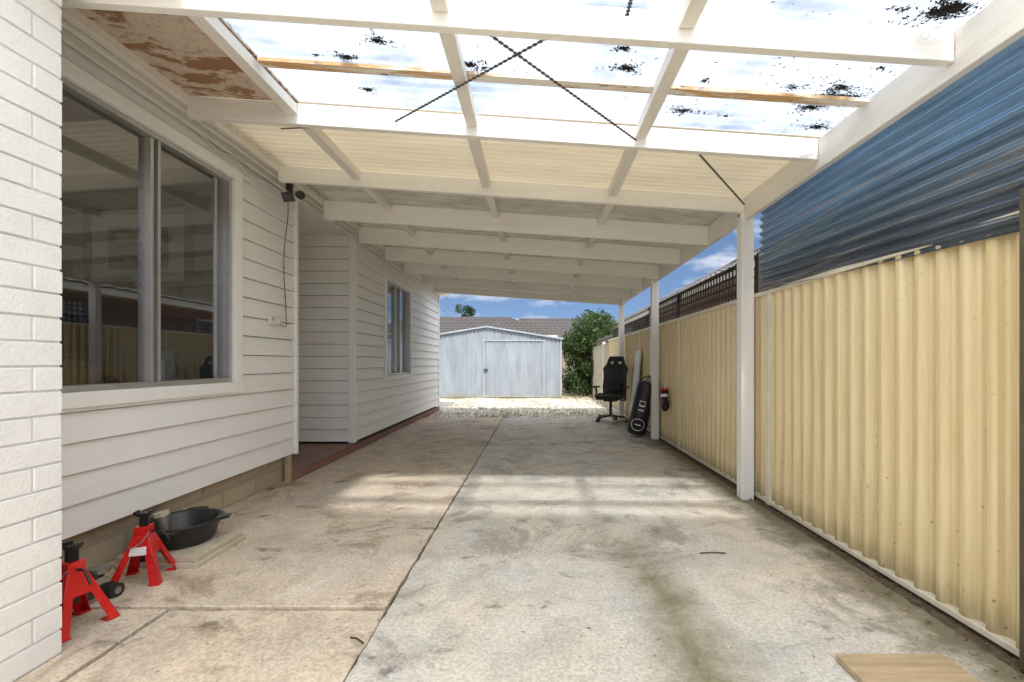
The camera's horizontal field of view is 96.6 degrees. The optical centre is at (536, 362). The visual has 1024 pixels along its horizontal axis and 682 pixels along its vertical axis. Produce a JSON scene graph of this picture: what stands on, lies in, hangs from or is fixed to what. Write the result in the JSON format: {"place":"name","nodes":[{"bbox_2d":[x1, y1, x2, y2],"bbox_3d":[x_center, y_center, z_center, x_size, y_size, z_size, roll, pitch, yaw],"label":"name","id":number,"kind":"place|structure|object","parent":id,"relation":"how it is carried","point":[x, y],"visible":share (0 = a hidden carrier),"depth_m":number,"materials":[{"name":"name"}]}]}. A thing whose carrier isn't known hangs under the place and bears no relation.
{"place":"outdoors","nodes":[
{"label":"outdoors","id":0,"kind":"place"},
{"bbox_2d":[165,360,179,379],"bbox_3d":[-2.820,0.102,3.500,0.120,0.245,0.160,0,0,0],"label":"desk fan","id":1,"kind":"object","parent":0,"point":[172,369],"visible":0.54,"depth_m":3.47},
{"bbox_2d":[298,442,321,443],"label":"ground","id":2,"kind":"structure","parent":0,"point":[309,442],"depth_m":7.01,"materials":[{"name":"brown soil"}]},
{"bbox_2d":[455,303,476,322],"bbox_3d":[-5.954,-1.858,37.993,1.851,6.188,1.061,0,0,0],"label":"distant tree","id":3,"kind":"object","parent":2,"relation":"on","point":[469,311],"visible":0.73,"depth_m":37.88,"materials":[{"name":"green plant"}]},
{"bbox_2d":[440,317,557,336],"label":"tiled roof house","id":4,"kind":"structure","parent":0,"point":[517,325],"depth_m":26.06,"materials":[{"name":"grey tile"}]},
{"bbox_2d":[14,418,1023,681],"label":"concrete driveway","id":5,"kind":"structure","parent":0,"point":[586,578],"depth_m":2.44,"materials":[{"name":"grey concrete"}]},
{"bbox_2d":[0,0,59,681],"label":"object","id":6,"kind":"object","parent":5,"relation":"on","point":[27,366],"visible":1,"depth_m":1.77,"materials":[{"name":"white brick"}]},
{"bbox_2d":[0,0,61,681],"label":"bricks","id":7,"kind":"object","parent":6,"relation":"attached to","point":[14,196],"visible":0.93,"depth_m":1.76,"materials":[{"name":"white brick"}]},
{"bbox_2d":[60,540,119,642],"bbox_3d":[-2.112,1.009,2.069,0.243,0.378,0.236,0,0,14],"label":"red jack stand","id":8,"kind":"object","parent":5,"relation":"on","point":[78,581],"visible":0.69,"depth_m":2.06,"materials":[{"name":"metal"}]},
{"bbox_2d":[72,563,124,608],"bbox_3d":[-2.283,1.020,2.067,0.236,0.360,0.655,0,0,6],"label":"trolley jack","id":9,"kind":"object","parent":5,"relation":"on","point":[111,589],"visible":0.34,"depth_m":2.32,"materials":[{"name":"metal"}]},
{"bbox_2d":[110,509,176,586],"bbox_3d":[-2.172,1.009,2.521,0.243,0.378,0.236,0,0,-17],"label":"red jack stand","id":10,"kind":"object","parent":5,"relation":"on","point":[146,544],"visible":0.94,"depth_m":2.49,"materials":[{"name":"metal"}]},
{"bbox_2d":[60,457,284,568],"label":"plinth","id":11,"kind":"structure","parent":5,"relation":"on","point":[107,542],"depth_m":3.31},
{"bbox_2d":[60,40,438,539],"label":"weatherboards","id":12,"kind":"object","parent":11,"relation":"on","point":[122,461],"visible":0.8,"depth_m":4.15,"materials":[{"name":"white wood"}]},
{"bbox_2d":[199,133,280,192],"bbox_3d":[-2.456,-1.640,3.850,0.024,0.091,1.102,0,0,0],"label":"wall cable","id":13,"kind":"object","parent":12,"relation":"attached to","point":[238,163],"depth_m":3.74,"materials":[{"name":"white plastic"}]},
{"bbox_2d":[60,135,436,413],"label":"interior walls","id":14,"kind":"structure","parent":12,"relation":"attached to","point":[91,177],"depth_m":4.60,"materials":[{"name":"grey paint"}]},
{"bbox_2d":[83,207,193,287],"bbox_3d":[-4.000,-1.150,4.576,1.080,0.800,0.042,0,0,0],"label":"framed picture","id":15,"kind":"object","parent":14,"relation":"attached to","point":[112,247],"visible":0.91,"depth_m":4.57,"materials":[{"name":"metal"}]},
{"bbox_2d":[60,77,231,391],"bbox_3d":[-2.530,-0.670,2.853,0.080,1.656,1.741,0,0,0],"label":"front window frame","id":16,"kind":"object","parent":14,"relation":"attached to","point":[153,143],"visible":1,"depth_m":3.00,"materials":[{"name":"metal"}]},
{"bbox_2d":[60,55,439,453],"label":"corner boards and architraves","id":17,"kind":"object","parent":14,"relation":"attached to","point":[71,72],"visible":0.53,"depth_m":3.73,"materials":[{"name":"white wood"}]},
{"bbox_2d":[60,7,449,297],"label":"fascia and soffit","id":18,"kind":"structure","parent":14,"relation":"attached to","point":[82,123],"depth_m":3.42,"materials":[{"name":"white wood"}]},
{"bbox_2d":[280,206,288,326],"bbox_3d":[-2.441,-1.021,4.388,0.049,1.359,0.121,0,0,0],"label":"power cord","id":19,"kind":"object","parent":18,"relation":"hanging from","point":[284,268],"visible":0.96,"depth_m":4.42,"materials":[{"name":"plastic"}]},
{"bbox_2d":[281,183,304,201],"bbox_3d":[-2.264,-1.577,4.238,0.203,0.206,0.119,0,0,-18],"label":"flood light","id":20,"kind":"object","parent":18,"relation":"attached to","point":[288,196],"visible":0.96,"depth_m":4.21,"materials":[{"name":"black plastic"}]},
{"bbox_2d":[388,286,401,372],"bbox_3d":[-2.645,-0.580,8.505,0.030,1.560,0.710,0,0,0],"label":"window blind","id":21,"kind":"object","parent":14,"relation":"attached to","point":[389,329],"depth_m":8.18,"materials":[{"name":"white plastic"}]},
{"bbox_2d":[388,280,408,374],"bbox_3d":[-2.530,-0.580,8.200,0.080,1.596,1.396,0,0,0],"label":"side window frame","id":22,"kind":"object","parent":14,"relation":"attached to","point":[397,287],"visible":0.68,"depth_m":8.32,"materials":[{"name":"metal"}]},
{"bbox_3d":[-3.125,0.565,3.250,0.750,0.670,2.100,0,0,0],"label":"desk","id":23,"kind":"object","parent":14,"relation":"on","visible":0},
{"bbox_2d":[60,313,89,358],"bbox_3d":[-3.100,-0.046,2.835,0.200,0.548,0.570,0,0,0],"label":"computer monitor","id":24,"kind":"object","parent":23,"relation":"on","point":[75,342],"visible":0.21,"depth_m":3.02,"materials":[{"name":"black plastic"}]},
{"bbox_2d":[60,366,121,385],"bbox_3d":[-2.965,0.124,2.885,0.370,0.201,0.350,0,0,0],"label":"cardboard box","id":25,"kind":"object","parent":23,"relation":"on","point":[78,375],"visible":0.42,"depth_m":2.84,"materials":[{"name":"brown cardboard"}]},
{"bbox_2d":[161,360,164,380],"bbox_3d":[-2.790,0.102,3.340,0.020,0.245,0.120,0,0,0],"label":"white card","id":26,"kind":"object","parent":23,"relation":"on","point":[162,370],"visible":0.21,"depth_m":3.38,"materials":[{"name":"white paper"}]},
{"bbox_2d":[268,316,281,325],"bbox_3d":[-2.455,-0.390,4.270,0.060,0.080,0.140,0,0,0],"label":"power socket","id":27,"kind":"object","parent":12,"relation":"attached to","point":[274,320],"visible":1,"depth_m":4.25,"materials":[{"name":"white plastic"}]},
{"bbox_2d":[113,530,245,568],"bbox_3d":[-2.215,1.165,2.865,0.490,0.067,0.450,0,0,0],"label":"stone paver","id":28,"kind":"object","parent":5,"relation":"on","point":[219,542],"visible":0.62,"depth_m":2.73,"materials":[{"name":"beige stone"}]},
{"bbox_2d":[149,506,231,550],"bbox_3d":[-2.240,1.030,2.880,0.459,0.203,0.440,0,0,30],"label":"oil drain pan","id":29,"kind":"object","parent":28,"relation":"on","point":[189,527],"visible":0.8,"depth_m":2.85,"materials":[{"name":"black plastic"}]},
{"bbox_2d":[350,636,363,643],"bbox_3d":[-0.772,1.192,1.957,0.082,0.013,0.013,0,0,30],"label":"twig","id":30,"kind":"object","parent":5,"relation":"on","point":[358,639],"visible":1,"depth_m":1.96,"materials":[{"name":"brown wood"}]},
{"bbox_2d":[62,0,1023,500],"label":"carport","id":31,"kind":"object","parent":5,"relation":"on","point":[924,148],"visible":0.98,"depth_m":2.94,"materials":[{"name":"metal"}]},
{"bbox_2d":[299,0,984,134],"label":"roof leaf litter","id":32,"kind":"object","parent":31,"relation":"on","point":[945,9],"visible":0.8,"depth_m":2.40,"materials":[{"name":"black plant"}]},
{"bbox_2d":[592,356,628,421],"bbox_3d":[1.534,0.535,9.314,0.710,1.330,0.740,0,0,28],"label":"office chair","id":33,"kind":"object","parent":5,"relation":"on","point":[615,371],"visible":0.96,"depth_m":9.45,"materials":[{"name":"black leather"}]},
{"bbox_2d":[611,417,628,423],"bbox_3d":[1.665,1.065,8.525,0.098,0.258,0.637,0,0,-44],"label":"timber offcut","id":34,"kind":"object","parent":5,"relation":"on","point":[620,420],"visible":0.56,"depth_m":8.58,"materials":[{"name":"wood"}]},
{"bbox_2d":[629,350,641,415],"bbox_3d":[1.845,0.490,8.550,0.169,1.420,0.400,0,0,0],"label":"white panel","id":35,"kind":"object","parent":5,"relation":"on","point":[637,364],"visible":0.51,"depth_m":8.53,"materials":[{"name":"plastic"}]},
{"bbox_2d":[627,375,650,435],"bbox_3d":[1.687,0.692,7.328,0.482,0.975,0.316,0,0,30],"label":"punching bag","id":36,"kind":"object","parent":5,"relation":"on","point":[639,417],"visible":0.91,"depth_m":7.21,"materials":[{"name":"black leather"}]},
{"bbox_2d":[700,552,725,553],"bbox_3d":[1.102,1.192,2.853,0.160,0.011,0.013,0,0,0],"label":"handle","id":37,"kind":"object","parent":5,"relation":"on","point":[712,552],"visible":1,"depth_m":2.85,"materials":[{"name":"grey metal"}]},
{"bbox_2d":[836,654,980,681],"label":"timber plank","id":38,"kind":"object","parent":5,"relation":"on","point":[900,668],"visible":1,"depth_m":1.74,"materials":[{"name":"beige wood"}]},
{"bbox_2d":[427,392,618,418],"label":"gravel yard","id":39,"kind":"structure","parent":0,"point":[485,400],"depth_m":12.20,"materials":[{"name":"beige gravel"}]},
{"bbox_2d":[440,326,563,396],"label":"garden shed","id":40,"kind":"structure","parent":39,"relation":"on","point":[485,361],"depth_m":15.58,"materials":[{"name":"metal"}]},
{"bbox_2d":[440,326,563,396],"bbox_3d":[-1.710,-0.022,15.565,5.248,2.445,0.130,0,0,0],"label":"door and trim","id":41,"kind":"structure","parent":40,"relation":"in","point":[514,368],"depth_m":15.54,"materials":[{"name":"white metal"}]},
{"bbox_2d":[562,343,608,406],"bbox_3d":[-4.995,0.345,15.410,14.010,1.750,6.000,0,0,0],"label":"fence","id":42,"kind":"object","parent":39,"relation":"on","point":[596,355],"visible":0.12,"depth_m":14.70,"materials":[{"name":"beige metal"}]},
{"bbox_2d":[595,334,612,345],"bbox_3d":[2.060,-0.405,14.740,0.050,0.730,4.520,0,0,0],"label":"lattice screen","id":43,"kind":"object","parent":42,"relation":"attached to","point":[601,340],"visible":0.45,"depth_m":13.85,"materials":[{"name":"grey wood"}]},
{"bbox_2d":[561,312,613,395],"bbox_3d":[1.774,-0.236,16.434,2.166,3.230,1.905,0,0,0],"label":"garden bush","id":44,"kind":"object","parent":39,"relation":"on","point":[582,342],"visible":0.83,"depth_m":16.13,"materials":[{"name":"green plant"}]},
{"bbox_2d":[581,309,617,337],"bbox_3d":[2.559,-0.467,18.314,1.719,3.465,1.583,0,0,0],"label":"garden bush","id":45,"kind":"object","parent":39,"relation":"on","point":[611,328],"visible":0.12,"depth_m":18.01,"materials":[{"name":"green plant"}]},
{"bbox_2d":[519,318,630,347],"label":"tiled roof house","id":46,"kind":"structure","parent":0,"point":[542,323],"depth_m":29.52,"materials":[{"name":"grey tile"}]},
{"bbox_2d":[167,430,1023,674],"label":"dirt strip","id":47,"kind":"object","parent":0,"point":[934,611],"depth_m":2.46,"materials":[{"name":"brown soil"}]},
{"bbox_2d":[284,407,439,481],"bbox_3d":[-3.027,1.075,8.030,1.145,0.350,6.940,0,0,0],"label":"porch step and brick edge","id":48,"kind":"object","parent":47,"relation":"on","point":[307,459],"visible":0.45,"depth_m":5.69,"materials":[{"name":"red paint"}]},
{"bbox_2d":[87,427,1023,678],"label":"dry leaves","id":49,"kind":"object","parent":47,"relation":"on","point":[972,641],"visible":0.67,"depth_m":2.49,"materials":[{"name":"brown plant"}]},
{"bbox_2d":[602,188,1023,673],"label":"steel fence","id":50,"kind":"object","parent":47,"relation":"on","point":[888,419],"visible":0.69,"depth_m":2.54,"materials":[{"name":"beige metal"}]},
{"bbox_2d":[612,314,648,337],"bbox_3d":[2.060,-0.510,10.415,0.050,0.760,3.970,0,0,0],"label":"lattice screen","id":51,"kind":"object","parent":50,"relation":"attached to","point":[642,322],"visible":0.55,"depth_m":9.62,"materials":[{"name":"grey wood"}]},
{"bbox_2d":[630,367,633,403],"bbox_3d":[1.905,0.650,9.100,0.100,1.102,0.020,0,0,0],"label":"timber offcut","id":52,"kind":"object","parent":50,"relation":"attached to","point":[632,380],"visible":0.28,"depth_m":9.09,"materials":[{"name":"wood"}]},
{"bbox_2d":[660,377,668,410],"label":"boxing gloves","id":53,"kind":"object","parent":50,"relation":"hanging from","point":[664,402],"visible":1,"depth_m":6.59,"materials":[{"name":"black leather"}]},
{"bbox_2d":[647,252,763,326],"bbox_3d":[2.060,-0.570,6.290,0.050,0.880,4.220,0,0,0],"label":"lattice screen","id":54,"kind":"object","parent":50,"relation":"attached to","point":[678,305],"visible":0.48,"depth_m":5.47,"materials":[{"name":"brown wood"}]},
{"bbox_2d":[223,0,992,337],"label":"sky","id":55,"kind":"structure","parent":0,"point":[264,38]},
{"bbox_2d":[635,282,768,330],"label":"walls","id":56,"kind":"structure","parent":0,"point":[636,329],"depth_m":9.62,"materials":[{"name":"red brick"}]},
{"bbox_2d":[616,261,754,327],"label":"eaves","id":57,"kind":"object","parent":56,"relation":"on","point":[644,313],"visible":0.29,"depth_m":9.12,"materials":[{"name":"brown wood"}]},
{"bbox_2d":[615,246,761,324],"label":"tiled roof","id":58,"kind":"structure","parent":57,"relation":"on","point":[714,272],"depth_m":13.96,"materials":[{"name":"grey tile"}]}
]}

